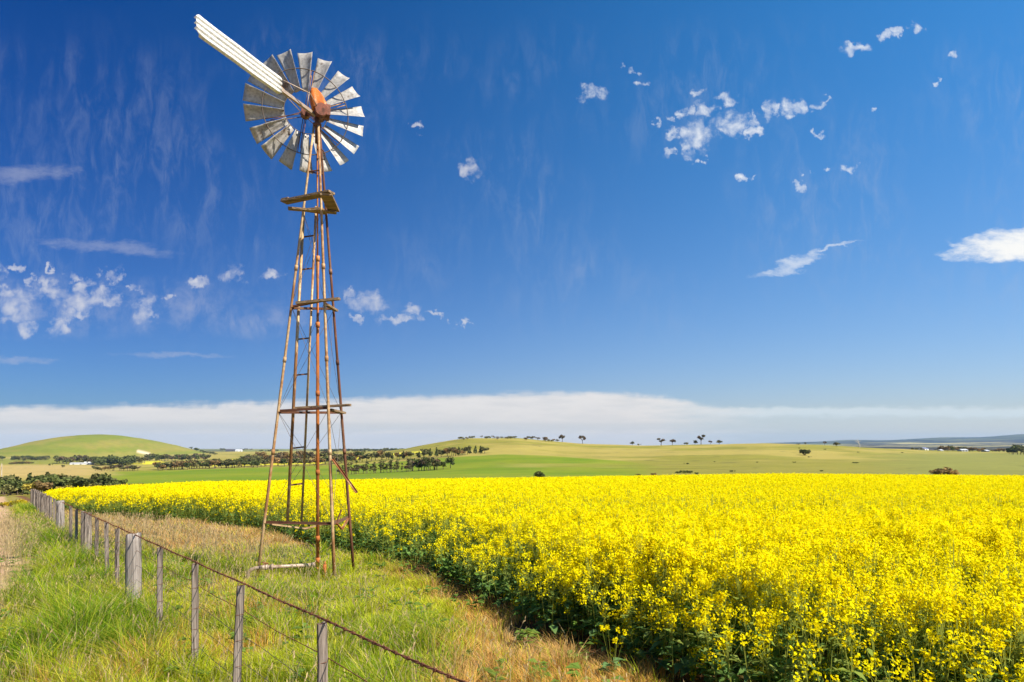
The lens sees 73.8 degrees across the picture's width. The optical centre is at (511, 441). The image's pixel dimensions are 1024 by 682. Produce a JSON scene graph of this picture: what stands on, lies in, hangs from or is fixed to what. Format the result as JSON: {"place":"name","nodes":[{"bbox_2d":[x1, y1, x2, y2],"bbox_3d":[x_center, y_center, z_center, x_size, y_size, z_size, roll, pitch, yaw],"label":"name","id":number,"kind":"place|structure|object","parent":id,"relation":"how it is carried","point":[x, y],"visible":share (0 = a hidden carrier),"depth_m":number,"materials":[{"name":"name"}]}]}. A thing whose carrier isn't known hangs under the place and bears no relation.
{"place":"outdoors","nodes":[
{"label":"outdoors","id":0,"kind":"place"},
{"bbox_2d":[0,434,1023,681],"bbox_3d":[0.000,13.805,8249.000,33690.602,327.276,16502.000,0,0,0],"label":"ground","id":1,"kind":"structure","parent":0,"point":[512,458],"depth_m":515.90,"materials":[{"name":"green plant"}]},
{"bbox_2d":[0,501,8,506],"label":"shrub","id":2,"kind":"object","parent":1,"relation":"on","point":[4,503],"visible":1,"depth_m":61.93,"materials":[{"name":"yellow plant"}]},
{"bbox_2d":[0,475,13,493],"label":"bushy tree","id":3,"kind":"object","parent":1,"relation":"on","point":[5,478],"visible":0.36,"depth_m":191.42,"materials":[{"name":"green plant"}]},
{"bbox_2d":[0,484,17,495],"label":"bushy tree","id":4,"kind":"object","parent":1,"relation":"on","point":[6,488],"visible":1,"depth_m":164.51,"materials":[{"name":"green plant"}]},
{"bbox_2d":[0,481,21,494],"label":"bushy tree","id":5,"kind":"object","parent":1,"relation":"on","point":[11,483],"visible":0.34,"depth_m":174.72,"materials":[{"name":"green plant"}]},
{"bbox_2d":[10,499,24,503],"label":"shrub","id":6,"kind":"object","parent":1,"relation":"on","point":[19,500],"visible":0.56,"depth_m":65.90,"materials":[{"name":"yellow plant"}]},
{"bbox_2d":[13,480,29,494],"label":"bushy tree","id":7,"kind":"object","parent":1,"relation":"on","point":[18,483],"visible":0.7,"depth_m":175.65,"materials":[{"name":"green plant"}]},
{"bbox_2d":[22,481,29,494],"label":"bushy tree","id":8,"kind":"object","parent":1,"relation":"on","point":[25,491],"visible":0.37,"depth_m":174.00,"materials":[{"name":"green plant"}]},
{"bbox_2d":[25,472,32,480],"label":"pine tree","id":9,"kind":"object","parent":1,"relation":"on","point":[29,477],"visible":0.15,"depth_m":191.03,"materials":[{"name":"green plant"}]},
{"bbox_2d":[22,482,37,490],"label":"bushy tree","id":10,"kind":"object","parent":1,"relation":"on","point":[28,486],"visible":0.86,"depth_m":164.08,"materials":[{"name":"yellow plant"}]},
{"bbox_2d":[30,475,54,492],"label":"bushy tree","id":11,"kind":"object","parent":1,"relation":"on","point":[41,479],"visible":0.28,"depth_m":182.70,"materials":[{"name":"green plant"}]},
{"bbox_2d":[33,480,53,492],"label":"bushy tree","id":12,"kind":"object","parent":1,"relation":"on","point":[42,485],"visible":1,"depth_m":164.62,"materials":[{"name":"brown plant"}]},
{"bbox_2d":[49,474,70,486],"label":"bushy tree","id":13,"kind":"object","parent":1,"relation":"on","point":[65,480],"visible":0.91,"depth_m":174.54,"materials":[{"name":"green plant"}]},
{"bbox_2d":[55,485,73,488],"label":"bushy tree","id":14,"kind":"object","parent":1,"relation":"on","point":[70,486],"visible":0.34,"depth_m":164.92,"materials":[{"name":"plant"}]},
{"bbox_2d":[70,477,90,487],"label":"bushy tree","id":15,"kind":"object","parent":1,"relation":"on","point":[79,481],"visible":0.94,"depth_m":166.99,"materials":[{"name":"green plant"}]},
{"bbox_2d":[69,463,93,464],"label":"shed","id":16,"kind":"structure","parent":1,"relation":"on","point":[81,463],"depth_m":1125.60,"materials":[{"name":"metal"}]},
{"bbox_2d":[88,474,99,482],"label":"bushy tree","id":17,"kind":"object","parent":1,"relation":"on","point":[95,475],"visible":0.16,"depth_m":185.15,"materials":[{"name":"green plant"}]},
{"bbox_2d":[88,482,101,486],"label":"bushy tree","id":18,"kind":"object","parent":1,"relation":"on","point":[96,484],"visible":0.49,"depth_m":163.91,"materials":[{"name":"green plant"}]},
{"bbox_2d":[92,477,113,486],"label":"bushy tree","id":19,"kind":"object","parent":1,"relation":"on","point":[104,480],"visible":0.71,"depth_m":177.03,"materials":[{"name":"green plant"}]},
{"bbox_2d":[105,481,117,485],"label":"bushy tree","id":20,"kind":"object","parent":1,"relation":"on","point":[114,482],"visible":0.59,"depth_m":174.84,"materials":[{"name":"green plant"}]},
{"bbox_2d":[115,479,127,483],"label":"bushy tree","id":21,"kind":"object","parent":1,"relation":"on","point":[122,481],"visible":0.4,"depth_m":186.63,"materials":[{"name":"green plant"}]},
{"bbox_2d":[144,454,154,460],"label":"bushy tree","id":22,"kind":"object","parent":1,"relation":"on","point":[146,455],"visible":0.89,"depth_m":1445.92,"materials":[{"name":"green plant"}]},
{"bbox_2d":[161,454,168,460],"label":"bushy tree","id":23,"kind":"object","parent":1,"relation":"on","point":[164,456],"visible":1,"depth_m":1346.04,"materials":[{"name":"green plant"}]},
{"bbox_2d":[161,462,170,467],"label":"bushy tree","id":24,"kind":"object","parent":1,"relation":"on","point":[167,464],"visible":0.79,"depth_m":690.60,"materials":[{"name":"green plant"}]},
{"bbox_2d":[183,462,191,469],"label":"bushy tree","id":25,"kind":"object","parent":1,"relation":"on","point":[187,464],"visible":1,"depth_m":675.97,"materials":[{"name":"green plant"}]},
{"bbox_2d":[200,462,209,468],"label":"bushy tree","id":26,"kind":"object","parent":1,"relation":"on","point":[205,463],"visible":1,"depth_m":697.85,"materials":[{"name":"green plant"}]},
{"bbox_2d":[10,447,403,464],"bbox_3d":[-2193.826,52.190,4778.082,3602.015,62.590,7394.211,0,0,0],"label":"distant trees","id":27,"kind":"object","parent":1,"relation":"on","point":[112,459],"visible":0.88,"depth_m":1457.65,"materials":[{"name":"green plant"}]},
{"bbox_2d":[209,460,219,468],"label":"bushy tree","id":28,"kind":"object","parent":1,"relation":"on","point":[212,462],"visible":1,"depth_m":694.64,"materials":[{"name":"green plant"}]},
{"bbox_2d":[229,459,239,467],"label":"bushy tree","id":29,"kind":"object","parent":1,"relation":"on","point":[234,462],"visible":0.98,"depth_m":699.50,"materials":[{"name":"green plant"}]},
{"bbox_2d":[238,454,251,459],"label":"bushy tree","id":30,"kind":"object","parent":1,"relation":"on","point":[243,457],"visible":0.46,"depth_m":958.42,"materials":[{"name":"green plant"}]},
{"bbox_2d":[30,489,469,681],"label":"post and wire fence","id":31,"kind":"object","parent":1,"relation":"on","point":[42,501],"visible":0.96,"depth_m":8.10,"materials":[{"name":"grey wood"}]},
{"bbox_2d":[252,461,260,467],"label":"bushy tree","id":32,"kind":"object","parent":1,"relation":"on","point":[257,463],"visible":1,"depth_m":674.03,"materials":[{"name":"green plant"}]},
{"bbox_2d":[252,455,263,459],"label":"bushy tree","id":33,"kind":"object","parent":1,"relation":"on","point":[258,457],"visible":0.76,"depth_m":910.40,"materials":[{"name":"green plant"}]},
{"bbox_2d":[255,451,266,455],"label":"bushy tree","id":34,"kind":"object","parent":1,"relation":"on","point":[260,453],"visible":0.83,"depth_m":1081.79,"materials":[{"name":"green plant"}]},
{"bbox_2d":[259,459,269,466],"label":"bushy tree","id":35,"kind":"object","parent":1,"relation":"on","point":[264,462],"visible":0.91,"depth_m":722.37,"materials":[{"name":"green plant"}]},
{"bbox_2d":[273,457,280,465],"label":"bushy tree","id":36,"kind":"object","parent":1,"relation":"on","point":[276,460],"visible":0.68,"depth_m":710.01,"materials":[{"name":"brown plant"}]},
{"bbox_2d":[194,15,364,577],"bbox_3d":[-4.006,-2.518,12.486,2.350,10.724,3.628,0,0,-8],"label":"windmill","id":37,"kind":"object","parent":1,"relation":"on","point":[268,75],"visible":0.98,"depth_m":13.46,"materials":[{"name":"brown metal"}]},
{"bbox_2d":[279,459,287,465],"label":"bushy tree","id":38,"kind":"object","parent":1,"relation":"on","point":[282,461],"visible":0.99,"depth_m":675.59,"materials":[{"name":"green plant"}]},
{"bbox_2d":[320,451,327,456],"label":"bushy tree","id":39,"kind":"object","parent":1,"relation":"on","point":[325,454],"visible":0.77,"depth_m":779.96,"materials":[{"name":"green plant"}]},
{"bbox_2d":[322,561,326,577],"bbox_3d":[-3.632,2.551,13.200,0.090,0.472,0.070,0,0,0],"label":"stake","id":40,"kind":"object","parent":1,"relation":"on","point":[324,565],"visible":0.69,"depth_m":13.18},
{"bbox_2d":[0,500,685,681],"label":"grass","id":41,"kind":"structure","parent":1,"relation":"on","point":[70,613],"depth_m":8.46,"materials":[{"name":"green plant"}]},
{"bbox_2d":[346,456,354,462],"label":"bushy tree","id":42,"kind":"object","parent":1,"relation":"on","point":[350,458],"visible":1,"depth_m":679.19,"materials":[{"name":"green plant"}]},
{"bbox_2d":[354,452,363,461],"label":"bushy tree","id":43,"kind":"object","parent":1,"relation":"on","point":[359,454],"visible":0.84,"depth_m":695.52,"materials":[{"name":"green plant"}]},
{"bbox_2d":[365,452,376,460],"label":"bushy tree","id":44,"kind":"object","parent":1,"relation":"on","point":[371,455],"visible":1,"depth_m":665.49,"materials":[{"name":"green plant"}]},
{"bbox_2d":[376,450,384,459],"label":"bushy tree","id":45,"kind":"object","parent":1,"relation":"on","point":[379,453],"visible":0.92,"depth_m":675.27,"materials":[{"name":"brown plant"}]},
{"bbox_2d":[385,452,393,459],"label":"bushy tree","id":46,"kind":"object","parent":1,"relation":"on","point":[389,455],"visible":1,"depth_m":651.30,"materials":[{"name":"green plant"}]},
{"bbox_2d":[415,456,425,470],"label":"bushy tree","id":47,"kind":"object","parent":1,"relation":"on","point":[417,460],"visible":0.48,"depth_m":379.28,"materials":[{"name":"green plant"}]},
{"bbox_2d":[420,458,430,470],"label":"gum tree","id":48,"kind":"object","parent":1,"relation":"on","point":[422,461],"visible":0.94,"depth_m":375.01,"materials":[{"name":"green plant"}]},
{"bbox_2d":[422,457,433,470],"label":"bushy tree","id":49,"kind":"object","parent":1,"relation":"on","point":[428,463],"visible":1,"depth_m":375.31,"materials":[{"name":"green plant"}]},
{"bbox_2d":[443,448,450,455],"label":"bushy tree","id":50,"kind":"object","parent":1,"relation":"on","point":[446,451],"visible":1,"depth_m":593.76,"materials":[{"name":"green plant"}]},
{"bbox_2d":[445,457,454,467],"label":"bushy tree","id":51,"kind":"object","parent":1,"relation":"on","point":[450,460],"visible":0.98,"depth_m":393.49,"materials":[{"name":"green plant"}]},
{"bbox_2d":[451,447,458,455],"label":"bushy tree","id":52,"kind":"object","parent":1,"relation":"on","point":[455,450],"visible":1,"depth_m":582.42,"materials":[{"name":"green plant"}]},
{"bbox_2d":[463,446,471,453],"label":"bushy tree","id":53,"kind":"object","parent":1,"relation":"on","point":[468,448],"visible":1,"depth_m":591.93,"materials":[{"name":"green plant"}]},
{"bbox_2d":[44,472,1023,681],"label":"canola crop","id":54,"kind":"object","parent":1,"relation":"on","point":[929,568],"visible":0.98,"depth_m":8.60,"materials":[{"name":"yellow plant"}]},
{"bbox_2d":[533,471,544,476],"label":"shrub","id":55,"kind":"object","parent":1,"relation":"on","point":[538,473],"visible":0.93,"depth_m":190.20,"materials":[{"name":"green plant"}]},
{"bbox_2d":[556,596,574,635],"bbox_3d":[0.664,2.164,8.454,0.229,0.517,0.271,0,0,0],"label":"canola plant","id":56,"kind":"object","parent":1,"relation":"on","point":[564,600],"visible":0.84,"depth_m":8.46,"materials":[{"name":"green plant"}]},
{"bbox_2d":[597,624,627,676],"bbox_3d":[0.991,2.073,6.714,0.292,0.558,0.247,0,0,-22],"label":"canola plant","id":57,"kind":"object","parent":1,"relation":"on","point":[615,658],"visible":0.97,"depth_m":6.71,"materials":[{"name":"plant"}]},
{"bbox_2d":[614,608,641,655],"bbox_3d":[1.291,2.097,7.479,0.236,0.578,0.291,0,0,-41],"label":"canola plant","id":58,"kind":"object","parent":1,"relation":"on","point":[630,650],"visible":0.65,"depth_m":7.47,"materials":[{"name":"green plant"}]},
{"bbox_2d":[636,590,654,639],"bbox_3d":[1.596,2.092,8.160,0.310,0.655,0.266,0,0,15],"label":"canola plant","id":59,"kind":"object","parent":1,"relation":"on","point":[644,606],"visible":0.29,"depth_m":8.15,"materials":[{"name":"green plant"}]},
{"bbox_2d":[653,610,676,664],"bbox_3d":[1.580,2.064,7.075,0.252,0.618,0.311,0,0,27],"label":"canola plant","id":60,"kind":"object","parent":1,"relation":"on","point":[665,637],"visible":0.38,"depth_m":7.09,"materials":[{"name":"green plant"}]},
{"bbox_2d":[799,449,810,454],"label":"shrub","id":61,"kind":"object","parent":1,"relation":"on","point":[804,452],"visible":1,"depth_m":551.76,"materials":[{"name":"green plant"}]},
{"bbox_2d":[929,467,958,474],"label":"shrub","id":62,"kind":"object","parent":1,"relation":"on","point":[945,470],"visible":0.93,"depth_m":189.27,"materials":[{"name":"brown plant"}]},
{"bbox_2d":[1008,447,1017,454],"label":"bushy tree","id":63,"kind":"object","parent":1,"relation":"on","point":[1011,449],"visible":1,"depth_m":861.75,"materials":[{"name":"green plant"}]},
{"bbox_2d":[1016,446,1023,454],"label":"bushy tree","id":64,"kind":"object","parent":1,"relation":"on","point":[1020,449],"visible":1,"depth_m":850.03,"materials":[{"name":"green plant"}]},
{"bbox_2d":[0,0,1023,448],"label":"sky","id":65,"kind":"structure","parent":0,"point":[613,222],"materials":[{"name":"blue"}]}
]}

